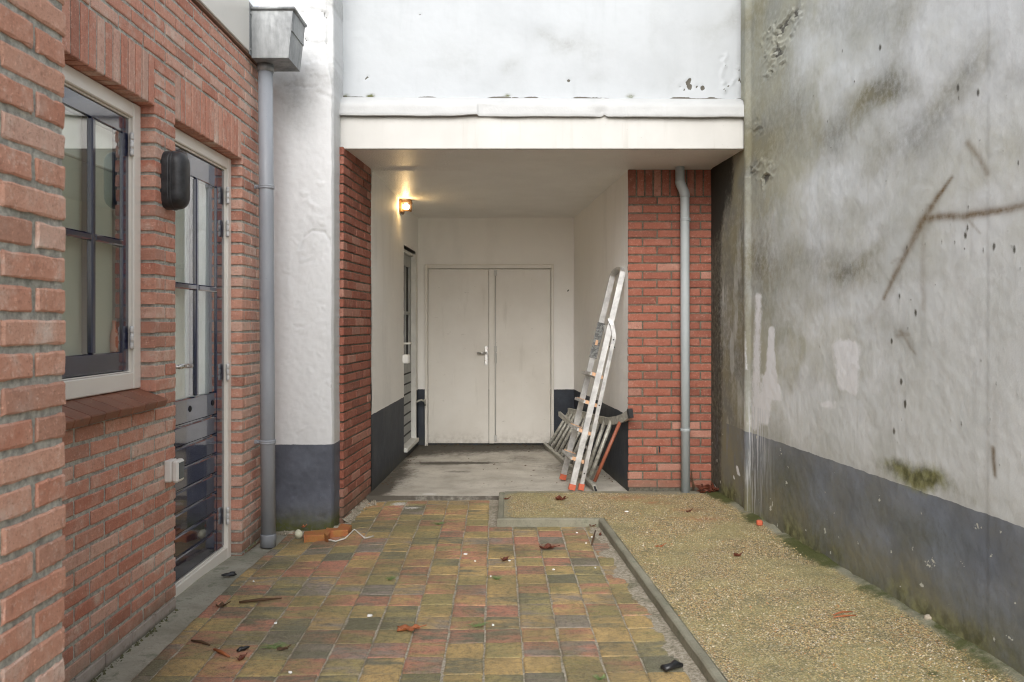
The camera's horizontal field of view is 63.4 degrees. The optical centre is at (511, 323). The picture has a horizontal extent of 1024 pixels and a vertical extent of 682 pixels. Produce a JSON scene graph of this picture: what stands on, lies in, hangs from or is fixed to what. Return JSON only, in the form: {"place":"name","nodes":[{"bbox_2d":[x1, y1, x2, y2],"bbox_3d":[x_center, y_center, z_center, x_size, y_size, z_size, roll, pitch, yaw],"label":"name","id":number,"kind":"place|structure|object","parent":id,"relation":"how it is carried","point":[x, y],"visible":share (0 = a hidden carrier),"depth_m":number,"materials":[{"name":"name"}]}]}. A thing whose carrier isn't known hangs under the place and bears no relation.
{"place":"outdoors","nodes":[
{"label":"outdoors","id":0,"kind":"place"},
{"bbox_2d":[249,0,258,5],"label":"sky","id":1,"kind":"structure","parent":0,"point":[254,2],"materials":[{"name":"white"}]},
{"bbox_2d":[130,500,728,681],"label":"paving","id":2,"kind":"structure","parent":0,"point":[575,615],"depth_m":3.69,"materials":[{"name":"multicoloured brick"}]},
{"bbox_2d":[93,535,285,681],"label":"concrete strip","id":3,"kind":"object","parent":2,"relation":"on","point":[197,598],"visible":0.59,"depth_m":3.69,"materials":[{"name":"grey concrete"}]},
{"bbox_2d":[91,540,258,681],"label":"moss","id":4,"kind":"object","parent":3,"relation":"on","point":[136,644],"visible":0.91,"depth_m":3.37,"materials":[{"name":"green plant"}]},
{"bbox_2d":[221,571,236,576],"bbox_3d":[-1.438,1.276,4.216,0.078,0.025,0.028,0,0,-23],"label":"leaf scrap","id":5,"kind":"object","parent":3,"relation":"on","point":[232,573],"visible":1,"depth_m":4.21,"materials":[{"name":"black plant"}]},
{"bbox_2d":[191,639,210,645],"bbox_3d":[-1.246,1.278,3.327,0.101,0.013,0.012,0,0,26],"label":"twig","id":6,"kind":"object","parent":2,"relation":"on","point":[202,642],"visible":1,"depth_m":3.32,"materials":[{"name":"brown wood"}]},
{"bbox_2d":[213,648,229,656],"bbox_3d":[-1.125,1.277,3.221,0.108,0.014,0.014,0,0,37],"label":"twig","id":7,"kind":"object","parent":2,"relation":"on","point":[222,652],"visible":1,"depth_m":3.21,"materials":[{"name":"brown wood"}]},
{"bbox_2d":[216,601,230,606],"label":"leaf","id":8,"kind":"object","parent":2,"relation":"on","point":[221,604],"visible":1,"depth_m":3.77,"materials":[{"name":"brown plant"}]},
{"bbox_2d":[236,653,246,660],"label":"leaf","id":9,"kind":"object","parent":2,"relation":"on","point":[241,657],"visible":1,"depth_m":3.16,"materials":[{"name":"brown plant"}]},
{"bbox_2d":[236,646,249,651],"bbox_3d":[-1.057,1.278,3.261,0.052,0.021,0.027,0,0,-41],"label":"leaf scrap","id":10,"kind":"object","parent":2,"relation":"on","point":[241,648],"visible":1,"depth_m":3.25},
{"bbox_2d":[239,598,281,602],"bbox_3d":[-1.159,1.273,3.820,0.188,0.015,0.015,0,0,-16],"label":"twig","id":11,"kind":"object","parent":2,"relation":"on","point":[254,600],"visible":1,"depth_m":3.81,"materials":[{"name":"brown wood"}]},
{"bbox_2d":[259,641,288,648],"bbox_3d":[-0.943,1.276,3.289,0.136,0.017,0.062,0,0,-6],"label":"grass tuft","id":12,"kind":"object","parent":2,"relation":"on","point":[272,646],"visible":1,"depth_m":3.28,"materials":[{"name":"green plant"}]},
{"bbox_2d":[277,645,290,649],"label":"leaf","id":13,"kind":"object","parent":2,"relation":"on","point":[281,648],"visible":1,"depth_m":3.26,"materials":[{"name":"plant"}]},
{"bbox_2d":[295,529,302,538],"bbox_3d":[-1.305,1.292,5.078,0.052,0.062,0.046,0,0,0],"label":"stone","id":14,"kind":"object","parent":2,"relation":"on","point":[298,534],"visible":1,"depth_m":5.07,"materials":[{"name":"white stone"}]},
{"bbox_2d":[276,499,369,535],"bbox_3d":[-1.164,1.303,5.504,0.479,0.061,1.054,0,0,36],"label":"earth fillet","id":15,"kind":"object","parent":2,"relation":"on","point":[356,510],"visible":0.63,"depth_m":5.63,"materials":[{"name":"soil"}]},
{"bbox_2d":[280,500,376,534],"bbox_3d":[-1.095,1.299,5.577,0.343,0.059,1.003,0,0,25],"label":"rubble","id":16,"kind":"object","parent":2,"relation":"on","point":[373,502],"visible":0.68,"depth_m":5.62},
{"bbox_2d":[324,524,351,541],"bbox_3d":[-1.086,1.286,5.088,0.155,0.045,0.283,0,0,32],"label":"paving brick","id":17,"kind":"object","parent":2,"relation":"on","point":[341,530],"visible":0.95,"depth_m":5.07,"materials":[{"name":"orange brick"}]},
{"bbox_2d":[329,529,373,541],"bbox_3d":[-0.991,1.291,5.021,0.250,0.023,0.259,0,0,-44],"label":"cord","id":18,"kind":"object","parent":2,"relation":"on","point":[349,534],"visible":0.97,"depth_m":4.98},
{"bbox_2d":[397,624,426,630],"bbox_3d":[-0.420,1.272,3.470,0.126,0.021,0.063,0,0,0],"label":"leaf","id":19,"kind":"object","parent":2,"relation":"on","point":[404,627],"visible":1,"depth_m":3.47,"materials":[{"name":"orange plant"}]},
{"bbox_2d":[466,622,488,626],"bbox_3d":[-0.141,1.275,3.510,0.109,0.018,0.032,0,0,-12],"label":"grass tuft","id":20,"kind":"object","parent":2,"relation":"on","point":[481,624],"visible":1,"depth_m":3.51,"materials":[{"name":"green plant"}]},
{"bbox_2d":[539,543,559,548],"bbox_3d":[0.213,1.270,4.720,0.120,0.024,0.060,0,0,0],"label":"leaf","id":21,"kind":"object","parent":2,"relation":"on","point":[547,546],"visible":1,"depth_m":4.72,"materials":[{"name":"red plant"}]},
{"bbox_2d":[593,674,606,680],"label":"grass tuft","id":22,"kind":"object","parent":2,"relation":"on","point":[597,677],"visible":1,"depth_m":2.99,"materials":[{"name":"green plant"}]},
{"bbox_2d":[660,659,682,671],"bbox_3d":[0.593,1.266,3.073,0.092,0.031,0.035,0,0,-32],"label":"rubber scrap","id":23,"kind":"object","parent":2,"relation":"on","point":[672,665],"visible":1,"depth_m":3.06,"materials":[{"name":"black rubber"}]},
{"bbox_2d":[366,445,626,501],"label":"passage floor","id":24,"kind":"structure","parent":0,"point":[442,472],"depth_m":6.91,"materials":[{"name":"concrete"}]},
{"bbox_2d":[381,444,612,487],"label":"leaf litter","id":25,"kind":"object","parent":24,"relation":"on","point":[468,458],"visible":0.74,"depth_m":7.69,"materials":[{"name":"brown plant"}]},
{"bbox_2d":[543,408,633,490],"bbox_3d":[0.591,0.946,7.229,0.276,0.643,2.390,0,0,-8],"label":"old ladder","id":26,"kind":"object","parent":24,"relation":"on","point":[569,417],"visible":0.72,"depth_m":6.97,"materials":[{"name":"wood"}]},
{"bbox_2d":[593,421,620,481],"bbox_3d":[0.716,0.964,6.230,0.220,0.456,0.027,0,0,-6],"label":"broom pole","id":27,"kind":"object","parent":26,"relation":"on","point":[607,452],"visible":1,"depth_m":6.22,"materials":[{"name":"brown wood"}]},
{"bbox_2d":[559,267,624,490],"bbox_3d":[0.622,0.409,6.410,0.488,1.689,0.474,0,0,0],"label":"stepladder","id":28,"kind":"object","parent":24,"relation":"on","point":[609,332],"visible":1,"depth_m":6.26,"materials":[{"name":"metal"}]},
{"bbox_2d":[504,489,1023,681],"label":"gravel path","id":29,"kind":"structure","parent":0,"point":[769,602],"depth_m":3.71,"materials":[{"name":"beige gravel"}]},
{"bbox_2d":[555,495,568,499],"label":"leaf","id":30,"kind":"object","parent":29,"relation":"on","point":[558,497],"visible":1,"depth_m":5.79,"materials":[{"name":"brown plant"}]},
{"bbox_2d":[690,469,694,489],"bbox_3d":[1.345,1.168,6.180,0.043,0.158,0.015,0,0,44],"label":"dry stalk","id":31,"kind":"object","parent":29,"relation":"on","point":[693,484],"visible":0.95,"depth_m":6.18,"materials":[{"name":"brown plant"}]},
{"bbox_2d":[696,482,718,492],"bbox_3d":[1.451,1.212,6.098,0.220,0.067,0.204,0,0,0],"label":"leaf pile","id":32,"kind":"object","parent":29,"relation":"on","point":[708,487],"visible":0.91,"depth_m":6.04,"materials":[{"name":"brown plant"}]},
{"bbox_2d":[756,520,762,525],"bbox_3d":[1.510,1.217,5.061,0.036,0.032,0.028,0,0,0],"label":"plastic block","id":33,"kind":"object","parent":29,"relation":"on","point":[759,522],"depth_m":5.05,"materials":[{"name":"orange plastic"}]},
{"bbox_2d":[833,611,852,614],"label":"twig","id":34,"kind":"object","parent":29,"relation":"on","point":[842,612],"visible":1,"depth_m":3.52,"materials":[{"name":"brown wood"}]},
{"bbox_2d":[833,615,855,617],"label":"twig","id":35,"kind":"object","parent":29,"relation":"on","point":[843,616],"visible":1,"depth_m":3.48,"materials":[{"name":"brown wood"}]},
{"bbox_2d":[924,614,931,618],"bbox_3d":[1.728,1.215,3.425,0.057,0.030,0.036,0,0,0],"label":"stone","id":36,"kind":"object","parent":29,"relation":"on","point":[927,616],"visible":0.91,"depth_m":3.42,"materials":[{"name":"white stone"}]},
{"label":"ground","id":37,"kind":"structure","parent":0,"visible":0},
{"bbox_2d":[0,0,260,681],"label":"brick house","id":38,"kind":"structure","parent":37,"relation":"on","point":[113,544],"depth_m":3.32,"materials":[{"name":"red brick"}]},
{"bbox_2d":[62,64,140,399],"bbox_3d":[-1.618,-0.323,3.168,0.088,1.197,0.730,0,0,0],"label":"window","id":39,"kind":"structure","parent":38,"relation":"in","point":[101,285],"depth_m":3.29,"materials":[{"name":"beige paint"}]},
{"bbox_2d":[110,321,117,351],"bbox_3d":[-1.628,0.053,3.395,0.032,0.128,0.032,0,0,0],"label":"bottle","id":40,"kind":"object","parent":38,"relation":"in","point":[114,340],"visible":1,"depth_m":3.38,"materials":[{"name":"brown glass"}]},
{"bbox_2d":[164,458,183,482],"bbox_3d":[-1.491,0.650,3.664,0.066,0.098,0.074,0,0,0],"label":"switch box","id":41,"kind":"object","parent":38,"relation":"attached to","point":[174,470],"visible":1,"depth_m":3.63,"materials":[{"name":"white plastic"}]},
{"bbox_2d":[160,151,189,210],"bbox_3d":[-1.475,-0.628,3.655,0.098,0.262,0.124,0,0,0],"label":"bulkhead lamp","id":42,"kind":"object","parent":38,"relation":"attached to","point":[175,181],"visible":1,"depth_m":3.60,"materials":[{"name":"black plastic"}]},
{"bbox_2d":[174,127,230,596],"bbox_3d":[-1.603,0.196,4.213,0.134,2.237,0.917,0,0,0],"label":"door","id":43,"kind":"structure","parent":38,"relation":"in","point":[202,237],"depth_m":4.34,"materials":[{"name":"beige paint"}]},
{"bbox_2d":[249,2,306,547],"bbox_3d":[-1.382,-0.258,4.890,0.276,3.150,0.310,0,0,0],"label":"downpipe","id":44,"kind":"object","parent":38,"relation":"attached to","point":[276,38],"visible":1,"depth_m":4.86,"materials":[{"name":"grey plastic"}]},
{"bbox_2d":[259,0,743,530],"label":"passage building","id":45,"kind":"structure","parent":37,"relation":"on","point":[527,156],"depth_m":5.75,"materials":[{"name":"white paint"}]},
{"bbox_2d":[399,199,412,214],"bbox_3d":[-0.957,-1.057,7.500,0.116,0.134,0.150,0,0,0],"label":"passage lamp","id":46,"kind":"object","parent":45,"relation":"attached to","point":[404,205],"visible":1,"depth_m":7.45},
{"bbox_2d":[402,354,409,362],"bbox_3d":[-0.978,0.330,7.669,0.061,0.080,0.101,0,0,0],"label":"wall socket","id":47,"kind":"object","parent":45,"relation":"attached to","point":[405,358],"depth_m":7.62,"materials":[{"name":"white plastic"}]},
{"bbox_2d":[403,249,418,452],"bbox_3d":[-1.019,0.250,8.058,0.144,1.900,0.725,0,0,2],"label":"side door","id":48,"kind":"structure","parent":45,"relation":"in","point":[410,259],"depth_m":8.32,"materials":[{"name":"white paint"}]},
{"bbox_2d":[425,264,553,445],"bbox_3d":[-0.233,0.328,8.557,1.332,1.874,0.105,0,0,0],"label":"double door","id":49,"kind":"structure","parent":45,"relation":"in","point":[489,328],"depth_m":8.57,"materials":[{"name":"beige paint"}]},
{"bbox_2d":[675,166,690,492],"bbox_3d":[1.263,0.024,6.149,0.113,2.447,0.103,0,0,0],"label":"downpipe","id":50,"kind":"object","parent":45,"relation":"attached to","point":[685,219],"visible":0.98,"depth_m":6.11,"materials":[{"name":"grey plastic"}]},
{"bbox_2d":[497,492,727,681],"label":"kerb","id":51,"kind":"structure","parent":37,"relation":"on","point":[703,661],"depth_m":4.05,"materials":[{"name":"concrete"}]},
{"bbox_2d":[711,0,1023,675],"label":"boundary wall","id":52,"kind":"structure","parent":37,"relation":"on","point":[867,302],"depth_m":3.77,"materials":[{"name":"grey paint"}]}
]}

